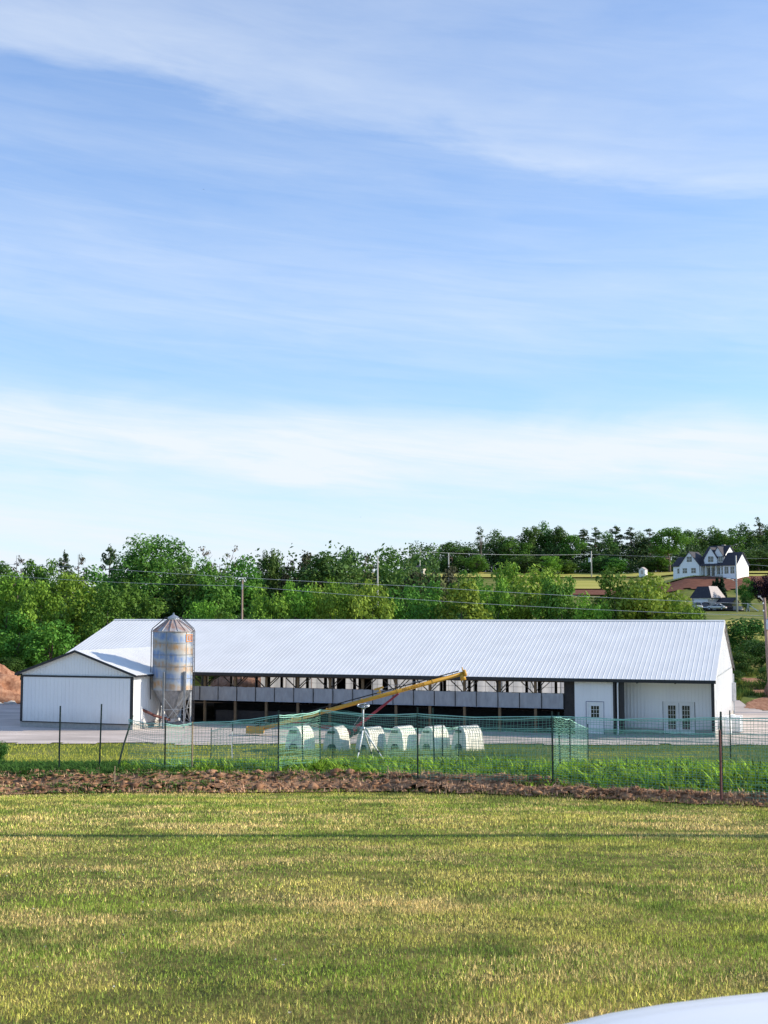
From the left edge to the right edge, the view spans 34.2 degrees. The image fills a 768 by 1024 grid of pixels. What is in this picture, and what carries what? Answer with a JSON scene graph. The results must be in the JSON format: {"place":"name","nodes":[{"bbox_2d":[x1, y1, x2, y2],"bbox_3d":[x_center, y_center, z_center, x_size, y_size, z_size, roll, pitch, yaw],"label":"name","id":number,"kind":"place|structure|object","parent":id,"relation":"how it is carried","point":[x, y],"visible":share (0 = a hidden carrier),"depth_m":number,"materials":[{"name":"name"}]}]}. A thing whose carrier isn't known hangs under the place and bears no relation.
{"place":"outdoors","nodes":[
{"label":"outdoors","id":0,"kind":"place"},
{"bbox_2d":[0,789,767,1023],"bbox_3d":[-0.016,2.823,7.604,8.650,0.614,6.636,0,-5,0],"label":"lawn grass","id":1,"kind":"structure","parent":0,"point":[514,1007],"depth_m":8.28,"materials":[{"name":"plant"}]},
{"bbox_2d":[0,780,767,829],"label":"lawn grass","id":2,"kind":"structure","parent":1,"relation":"on","point":[180,800],"depth_m":21.77,"materials":[{"name":"plant"}]},
{"bbox_2d":[566,992,767,1023],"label":"parked car","id":3,"kind":"object","parent":1,"relation":"on","point":[745,1009],"visible":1,"depth_m":2.88,"materials":[{"name":"white paint"}]},
{"bbox_2d":[0,827,767,902],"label":"lawn grass","id":4,"kind":"structure","parent":0,"point":[382,853],"depth_m":13.79,"materials":[{"name":"plant"}]},
{"bbox_2d":[0,573,767,806],"bbox_3d":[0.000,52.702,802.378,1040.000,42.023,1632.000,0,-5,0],"label":"ground","id":5,"kind":"structure","parent":0,"point":[735,615],"depth_m":73.79,"materials":[{"name":"plant"}]},
{"bbox_2d":[0,664,20,703],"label":"dirt pile","id":6,"kind":"object","parent":5,"relation":"on","point":[10,685],"visible":0.59,"depth_m":110.95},
{"bbox_2d":[0,657,25,676],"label":"bush","id":7,"kind":"object","parent":6,"relation":"on","point":[13,665],"visible":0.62,"depth_m":115.19,"materials":[{"name":"green plant"}]},
{"bbox_2d":[0,569,30,657],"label":"leafy tree","id":8,"kind":"object","parent":5,"relation":"on","point":[6,605],"visible":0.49,"depth_m":127.19,"materials":[{"name":"green plant"}]},
{"bbox_2d":[0,610,47,679],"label":"leafy tree","id":9,"kind":"object","parent":5,"relation":"on","point":[10,636],"visible":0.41,"depth_m":121.44,"materials":[{"name":"green plant"}]},
{"bbox_2d":[17,558,57,614],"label":"leafy tree","id":10,"kind":"object","parent":5,"relation":"on","point":[40,572],"visible":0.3,"depth_m":190.66,"materials":[{"name":"green plant"}]},
{"bbox_2d":[14,577,66,666],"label":"leafy tree","id":11,"kind":"object","parent":5,"relation":"on","point":[32,594],"visible":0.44,"depth_m":124.28,"materials":[{"name":"green plant"}]},
{"bbox_2d":[15,619,81,665],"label":"leafy tree","id":12,"kind":"object","parent":5,"relation":"on","point":[36,638],"visible":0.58,"depth_m":119.52,"materials":[{"name":"green plant"}]},
{"bbox_2d":[36,570,108,655],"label":"leafy tree","id":13,"kind":"object","parent":5,"relation":"on","point":[69,584],"visible":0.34,"depth_m":127.67,"materials":[{"name":"green plant"}]},
{"bbox_2d":[62,564,118,612],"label":"leafy tree","id":14,"kind":"object","parent":5,"relation":"on","point":[95,575],"visible":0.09,"depth_m":176.86,"materials":[{"name":"green plant"}]},
{"bbox_2d":[0,758,197,775],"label":"dark weeds","id":15,"kind":"object","parent":5,"relation":"on","point":[24,767],"visible":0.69,"depth_m":30.93,"materials":[{"name":"green plant"}]},
{"bbox_2d":[75,582,131,644],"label":"leafy tree","id":16,"kind":"object","parent":5,"relation":"on","point":[91,615],"visible":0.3,"depth_m":124.98,"materials":[{"name":"green plant"}]},
{"bbox_2d":[99,544,121,592],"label":"tree","id":17,"kind":"object","parent":5,"relation":"on","point":[111,551],"visible":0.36,"depth_m":185.68,"materials":[{"name":"green plant"}]},
{"bbox_2d":[105,578,168,618],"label":"leafy tree","id":18,"kind":"object","parent":5,"relation":"on","point":[149,605],"visible":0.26,"depth_m":130.54,"materials":[{"name":"green plant"}]},
{"bbox_2d":[96,533,203,618],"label":"tall tree","id":19,"kind":"object","parent":5,"relation":"on","point":[137,565],"visible":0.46,"depth_m":143.44,"materials":[{"name":"green plant"}]},
{"bbox_2d":[142,613,194,728],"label":"feed bin","id":20,"kind":"object","parent":5,"relation":"on","point":[173,657],"visible":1,"depth_m":86.64,"materials":[{"name":"metal"}]},
{"bbox_2d":[158,562,213,618],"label":"leafy tree","id":21,"kind":"object","parent":5,"relation":"on","point":[190,583],"visible":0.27,"depth_m":141.60,"materials":[{"name":"green plant"}]},
{"bbox_2d":[182,599,218,685],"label":"leafy tree","id":22,"kind":"object","parent":5,"relation":"on","point":[200,610],"visible":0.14,"depth_m":127.01,"materials":[{"name":"green plant"}]},
{"bbox_2d":[192,557,227,610],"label":"leafy tree","id":23,"kind":"object","parent":5,"relation":"on","point":[207,569],"visible":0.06,"depth_m":187.59,"materials":[{"name":"green plant"}]},
{"bbox_2d":[180,572,240,618],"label":"leafy tree","id":24,"kind":"object","parent":5,"relation":"on","point":[216,594],"visible":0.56,"depth_m":139.87,"materials":[{"name":"green plant"}]},
{"bbox_2d":[220,554,265,618],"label":"leafy tree","id":25,"kind":"object","parent":5,"relation":"on","point":[252,582],"visible":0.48,"depth_m":198.31,"materials":[{"name":"green plant"}]},
{"bbox_2d":[253,548,279,603],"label":"leafy tree","id":26,"kind":"object","parent":5,"relation":"on","point":[269,566],"visible":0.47,"depth_m":210.83,"materials":[{"name":"green plant"}]},
{"bbox_2d":[247,583,293,618],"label":"leafy tree","id":27,"kind":"object","parent":5,"relation":"on","point":[270,609],"visible":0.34,"depth_m":125.30,"materials":[{"name":"green plant"}]},
{"bbox_2d":[210,676,373,689],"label":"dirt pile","id":28,"kind":"object","parent":5,"relation":"on","point":[247,682],"visible":0.02,"depth_m":116.11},
{"bbox_2d":[278,550,313,614],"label":"leafy tree","id":29,"kind":"object","parent":5,"relation":"on","point":[304,557],"visible":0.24,"depth_m":207.69,"materials":[{"name":"green plant"}]},
{"bbox_2d":[279,578,317,618],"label":"leafy tree","id":30,"kind":"object","parent":5,"relation":"on","point":[302,605],"visible":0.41,"depth_m":126.79,"materials":[{"name":"green plant"}]},
{"bbox_2d":[285,725,315,750],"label":"calf hutch","id":31,"kind":"object","parent":5,"relation":"on","point":[292,740],"visible":0.58,"depth_m":72.02,"materials":[{"name":"white plastic"}]},
{"bbox_2d":[305,579,336,618],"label":"leafy tree","id":32,"kind":"object","parent":5,"relation":"on","point":[319,614],"visible":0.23,"depth_m":127.80,"materials":[{"name":"green plant"}]},
{"bbox_2d":[288,552,361,618],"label":"leafy tree","id":33,"kind":"object","parent":5,"relation":"on","point":[320,564],"visible":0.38,"depth_m":198.58,"materials":[{"name":"green plant"}]},
{"bbox_2d":[314,576,359,618],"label":"leafy tree","id":34,"kind":"object","parent":5,"relation":"on","point":[338,603],"visible":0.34,"depth_m":125.32,"materials":[{"name":"green plant"}]},
{"bbox_2d":[323,725,351,750],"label":"calf hutch","id":35,"kind":"object","parent":5,"relation":"on","point":[344,739],"visible":0.48,"depth_m":71.99,"materials":[{"name":"white plastic"}]},
{"bbox_2d":[335,546,364,595],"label":"leafy tree","id":36,"kind":"object","parent":5,"relation":"on","point":[349,553],"visible":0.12,"depth_m":213.51,"materials":[{"name":"green plant"}]},
{"bbox_2d":[355,726,386,751],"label":"calf hutch","id":37,"kind":"object","parent":5,"relation":"on","point":[374,737],"visible":0.53,"depth_m":71.81,"materials":[{"name":"white plastic"}]},
{"bbox_2d":[346,579,397,618],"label":"leafy tree","id":38,"kind":"object","parent":5,"relation":"on","point":[361,607],"visible":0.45,"depth_m":124.98,"materials":[{"name":"green plant"}]},
{"bbox_2d":[0,770,766,805],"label":"dirt strip","id":39,"kind":"object","parent":5,"relation":"on","point":[162,777],"visible":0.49,"depth_m":27.78,"materials":[{"name":"brown soil"}]},
{"bbox_2d":[0,769,557,793],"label":"seedlings","id":40,"kind":"object","parent":39,"relation":"on","point":[143,774],"visible":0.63,"depth_m":28.75,"materials":[{"name":"green plant"}]},
{"bbox_2d":[0,768,767,806],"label":"soil clods","id":41,"kind":"object","parent":39,"relation":"on","point":[374,783],"visible":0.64,"depth_m":27.35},
{"bbox_2d":[0,767,767,805],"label":"dead straw","id":42,"kind":"object","parent":39,"relation":"on","point":[400,771],"visible":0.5,"depth_m":27.27,"materials":[{"name":"beige plant"}]},
{"bbox_2d":[0,700,767,744],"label":"gravel yard","id":43,"kind":"structure","parent":5,"relation":"on","point":[12,730],"depth_m":81.85,"materials":[{"name":"gravel"}]},
{"bbox_2d":[246,667,466,737],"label":"grain auger","id":44,"kind":"object","parent":43,"relation":"on","point":[462,675],"visible":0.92,"depth_m":80.32,"materials":[{"name":"yellow paint"}]},
{"bbox_2d":[14,619,735,737],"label":"barn","id":45,"kind":"structure","parent":43,"relation":"on","point":[635,669],"depth_m":87.77,"materials":[{"name":"white metal"}]},
{"bbox_2d":[22,676,129,723],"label":"sliding door","id":46,"kind":"structure","parent":45,"relation":"in","point":[80,700],"depth_m":86.33,"materials":[{"name":"white"}]},
{"bbox_2d":[588,703,601,733],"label":"door","id":47,"kind":"structure","parent":45,"relation":"in","point":[594,709],"depth_m":81.82,"materials":[{"name":"white paint"}]},
{"bbox_2d":[665,703,678,733],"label":"french door","id":48,"kind":"structure","parent":45,"relation":"in","point":[671,709],"depth_m":81.78,"materials":[{"name":"white paint"}]},
{"bbox_2d":[679,703,692,733],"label":"french door","id":49,"kind":"structure","parent":45,"relation":"in","point":[685,709],"depth_m":81.48,"materials":[{"name":"white paint"}]},
{"bbox_2d":[0,539,767,680],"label":"undergrowth","id":50,"kind":"object","parent":5,"relation":"on","point":[437,567],"visible":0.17,"depth_m":233.55,"materials":[{"name":"plant"}]},
{"bbox_2d":[374,546,406,600],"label":"leafy tree","id":51,"kind":"object","parent":5,"relation":"on","point":[389,556],"visible":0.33,"depth_m":220.93,"materials":[{"name":"green plant"}]},
{"bbox_2d":[387,725,416,750],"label":"calf hutch","id":52,"kind":"object","parent":5,"relation":"on","point":[394,732],"visible":0.54,"depth_m":72.12,"materials":[{"name":"white plastic"}]},
{"bbox_2d":[380,584,429,619],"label":"leafy tree","id":53,"kind":"object","parent":5,"relation":"on","point":[400,613],"visible":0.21,"depth_m":126.99,"materials":[{"name":"green plant"}]},
{"bbox_2d":[406,580,456,619],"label":"leafy tree","id":54,"kind":"object","parent":5,"relation":"on","point":[432,605],"visible":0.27,"depth_m":129.85,"materials":[{"name":"green plant"}]},
{"bbox_2d":[419,725,448,750],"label":"calf hutch","id":55,"kind":"object","parent":5,"relation":"on","point":[438,737],"visible":0.61,"depth_m":72.34,"materials":[{"name":"white plastic"}]},
{"bbox_2d":[421,564,460,619],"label":"leafy tree","id":56,"kind":"object","parent":5,"relation":"on","point":[449,572],"visible":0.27,"depth_m":214.09,"materials":[{"name":"green plant"}]},
{"bbox_2d":[116,753,767,792],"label":"garden crop","id":57,"kind":"object","parent":5,"relation":"on","point":[318,765],"visible":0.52,"depth_m":28.62,"materials":[{"name":"green plant"}]},
{"bbox_2d":[118,707,767,801],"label":"net fence","id":58,"kind":"object","parent":5,"relation":"on","point":[164,759],"visible":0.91,"depth_m":27.92,"materials":[{"name":"green plastic"}]},
{"bbox_2d":[435,542,467,572],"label":"leafy tree","id":59,"kind":"object","parent":5,"relation":"on","point":[449,548],"visible":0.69,"depth_m":432.84,"materials":[{"name":"green plant"}]},
{"bbox_2d":[434,576,495,619],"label":"leafy tree","id":60,"kind":"object","parent":5,"relation":"on","point":[469,609],"visible":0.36,"depth_m":127.05,"materials":[{"name":"green plant"}]},
{"bbox_2d":[447,569,485,619],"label":"leafy tree","id":61,"kind":"object","parent":5,"relation":"on","point":[464,572],"visible":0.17,"depth_m":204.79,"materials":[{"name":"green plant"}]},
{"bbox_2d":[451,725,483,751],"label":"calf hutch","id":62,"kind":"object","parent":5,"relation":"on","point":[467,735],"visible":0.54,"depth_m":71.98,"materials":[{"name":"white plastic"}]},
{"bbox_2d":[462,554,490,572],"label":"leafy tree","id":63,"kind":"object","parent":5,"relation":"on","point":[470,562],"visible":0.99,"depth_m":422.90,"materials":[{"name":"green plant"}]},
{"bbox_2d":[210,710,767,765],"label":"net fence","id":64,"kind":"object","parent":5,"relation":"on","point":[537,735],"visible":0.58,"depth_m":44.07,"materials":[{"name":"green plastic"}]},
{"bbox_2d":[473,576,513,619],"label":"leafy tree","id":65,"kind":"object","parent":5,"relation":"on","point":[487,595],"visible":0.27,"depth_m":131.61,"materials":[{"name":"green plant"}]},
{"bbox_2d":[482,529,513,571],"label":"leafy tree","id":66,"kind":"object","parent":5,"relation":"on","point":[496,535],"visible":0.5,"depth_m":440.99,"materials":[{"name":"green plant"}]},
{"bbox_2d":[491,560,526,619],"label":"leafy tree","id":67,"kind":"object","parent":5,"relation":"on","point":[508,573],"visible":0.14,"depth_m":140.34,"materials":[{"name":"green plant"}]},
{"bbox_2d":[496,536,534,563],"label":"leafy tree","id":68,"kind":"object","parent":5,"relation":"on","point":[510,543],"visible":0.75,"depth_m":434.41,"materials":[{"name":"green plant"}]},
{"bbox_2d":[504,555,541,572],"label":"leafy tree","id":69,"kind":"object","parent":5,"relation":"on","point":[527,560],"visible":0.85,"depth_m":421.79,"materials":[{"name":"green plant"}]},
{"bbox_2d":[516,526,550,560],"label":"leafy tree","id":70,"kind":"object","parent":5,"relation":"on","point":[530,534],"visible":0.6,"depth_m":441.12,"materials":[{"name":"green plant"}]},
{"bbox_2d":[504,564,569,619],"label":"leafy tree","id":71,"kind":"object","parent":5,"relation":"on","point":[518,613],"visible":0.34,"depth_m":132.95,"materials":[{"name":"green plant"}]},
{"bbox_2d":[532,520,559,559],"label":"leafy tree","id":72,"kind":"object","parent":5,"relation":"on","point":[546,533],"visible":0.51,"depth_m":444.74,"materials":[{"name":"green plant"}]},
{"bbox_2d":[529,575,579,619],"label":"leafy tree","id":73,"kind":"object","parent":5,"relation":"on","point":[557,598],"visible":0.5,"depth_m":128.01,"materials":[{"name":"green plant"}]},
{"bbox_2d":[545,526,571,559],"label":"leafy tree","id":74,"kind":"object","parent":5,"relation":"on","point":[558,532],"visible":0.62,"depth_m":440.81,"materials":[{"name":"green plant"}]},
{"bbox_2d":[554,712,587,775],"bbox_3d":[5.270,6.660,34.883,0.143,3.131,15.742,-1,-5,12],"label":"net fence","id":75,"kind":"object","parent":5,"relation":"on","point":[558,734],"visible":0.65,"depth_m":33.33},
{"bbox_2d":[555,535,587,565],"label":"leafy tree","id":76,"kind":"object","parent":5,"relation":"on","point":[573,539],"visible":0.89,"depth_m":436.04,"materials":[{"name":"green plant"}]},
{"bbox_2d":[573,592,615,619],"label":"leafy tree","id":77,"kind":"object","parent":5,"relation":"on","point":[602,612],"visible":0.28,"depth_m":126.02,"materials":[{"name":"green plant"}]},
{"bbox_2d":[579,555,615,572],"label":"leafy tree","id":78,"kind":"object","parent":5,"relation":"on","point":[598,568],"visible":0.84,"depth_m":424.03,"materials":[{"name":"green plant"}]},
{"bbox_2d":[584,527,612,558],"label":"pine tree","id":79,"kind":"object","parent":5,"relation":"on","point":[596,533],"visible":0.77,"depth_m":440.22,"materials":[{"name":"green plant"}]},
{"bbox_2d":[593,530,621,563],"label":"leafy tree","id":80,"kind":"object","parent":5,"relation":"on","point":[605,541],"visible":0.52,"depth_m":442.78,"materials":[{"name":"green plant"}]},
{"bbox_2d":[585,565,636,619],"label":"leafy tree","id":81,"kind":"object","parent":5,"relation":"on","point":[605,582],"visible":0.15,"depth_m":132.09,"materials":[{"name":"green plant"}]},
{"bbox_2d":[619,527,642,572],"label":"pine tree","id":82,"kind":"object","parent":5,"relation":"on","point":[631,535],"visible":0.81,"depth_m":443.90,"materials":[{"name":"green plant"}]},
{"bbox_2d":[572,732,716,742],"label":"concrete pad","id":83,"kind":"object","parent":5,"relation":"on","point":[648,737],"visible":0.39,"depth_m":79.34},
{"bbox_2d":[610,572,692,619],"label":"leafy tree","id":84,"kind":"object","parent":5,"relation":"on","point":[654,609],"visible":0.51,"depth_m":126.82,"materials":[{"name":"green plant"}]},
{"bbox_2d":[648,527,693,571],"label":"leafy tree","id":85,"kind":"object","parent":5,"relation":"on","point":[661,547],"visible":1,"depth_m":422.24,"materials":[{"name":"green plant"}]},
{"bbox_2d":[666,598,706,619],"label":"leafy tree","id":86,"kind":"object","parent":5,"relation":"on","point":[688,616],"visible":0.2,"depth_m":123.95,"materials":[{"name":"green plant"}]},
{"bbox_2d":[685,528,718,551],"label":"leafy tree","id":87,"kind":"object","parent":5,"relation":"on","point":[706,543],"visible":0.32,"depth_m":453.97,"materials":[{"name":"green plant"}]},
{"bbox_2d":[690,586,724,610],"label":"garage","id":88,"kind":"structure","parent":5,"relation":"on","point":[711,595],"depth_m":289.26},
{"bbox_2d":[672,545,749,579],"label":"farmhouse","id":89,"kind":"object","parent":5,"relation":"on","point":[717,561],"visible":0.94,"depth_m":353.79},
{"bbox_2d":[713,528,746,552],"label":"leafy tree","id":90,"kind":"object","parent":5,"relation":"on","point":[732,540],"visible":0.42,"depth_m":453.56,"materials":[{"name":"green plant"}]},
{"bbox_2d":[716,597,743,610],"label":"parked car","id":91,"kind":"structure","parent":5,"relation":"on","point":[729,603],"depth_m":288.60,"materials":[{"name":"paint"}]},
{"bbox_2d":[726,617,764,654],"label":"bush","id":92,"kind":"object","parent":5,"relation":"on","point":[742,629],"visible":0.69,"depth_m":130.44,"materials":[{"name":"green plant"}]},
{"bbox_2d":[733,652,760,672],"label":"bush","id":93,"kind":"object","parent":5,"relation":"on","point":[743,665],"visible":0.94,"depth_m":117.66,"materials":[{"name":"green plant"}]},
{"bbox_2d":[734,577,759,610],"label":"leafy tree","id":94,"kind":"object","parent":5,"relation":"on","point":[748,592],"visible":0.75,"depth_m":288.75,"materials":[{"name":"green plant"}]},
{"bbox_2d":[731,522,764,559],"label":"leafy tree","id":95,"kind":"object","parent":5,"relation":"on","point":[751,539],"visible":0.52,"depth_m":459.92,"materials":[{"name":"green plant"}]},
{"bbox_2d":[730,629,766,700],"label":"bank weeds","id":96,"kind":"object","parent":5,"relation":"on","point":[743,689],"visible":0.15,"depth_m":111.19,"materials":[{"name":"green plant"}]},
{"bbox_2d":[733,639,765,667],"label":"bush","id":97,"kind":"object","parent":5,"relation":"on","point":[759,647],"visible":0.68,"depth_m":120.27,"materials":[{"name":"green plant"}]},
{"bbox_2d":[743,678,767,709],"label":"dirt patch","id":98,"kind":"object","parent":5,"relation":"on","point":[761,703],"visible":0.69,"depth_m":104.38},
{"bbox_2d":[745,549,767,570],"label":"leafy tree","id":99,"kind":"object","parent":5,"relation":"on","point":[755,563],"visible":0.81,"depth_m":427.93,"materials":[{"name":"green plant"}]},
{"bbox_2d":[748,574,767,610],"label":"purple tree","id":100,"kind":"object","parent":5,"relation":"on","point":[763,589],"visible":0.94,"depth_m":287.08,"materials":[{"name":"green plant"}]},
{"bbox_2d":[758,596,767,685],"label":"utility pole","id":101,"kind":"object","parent":5,"relation":"on","point":[765,623],"visible":1,"depth_m":100.43,"materials":[{"name":"brown wood"}]},
{"bbox_2d":[0,0,767,592],"label":"sky","id":102,"kind":"structure","parent":0,"point":[440,271],"materials":[{"name":"blue"}]},
{"bbox_2d":[3,741,767,763],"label":"meadow grass","id":103,"kind":"structure","parent":0,"point":[124,755],"depth_m":70.94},
{"bbox_2d":[267,745,526,756],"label":"tall grass","id":104,"kind":"structure","parent":0,"point":[340,753],"depth_m":70.16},
{"bbox_2d":[300,571,767,580],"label":"mown field","id":105,"kind":"structure","parent":0,"point":[485,574],"depth_m":415.71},
{"bbox_2d":[518,574,767,588],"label":"house lawn","id":106,"kind":"structure","parent":0,"point":[587,585],"depth_m":363.90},
{"bbox_2d":[541,576,764,594],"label":"red dirt field","id":107,"kind":"structure","parent":0,"point":[695,582],"depth_m":341.30,"materials":[{"name":"soil"}]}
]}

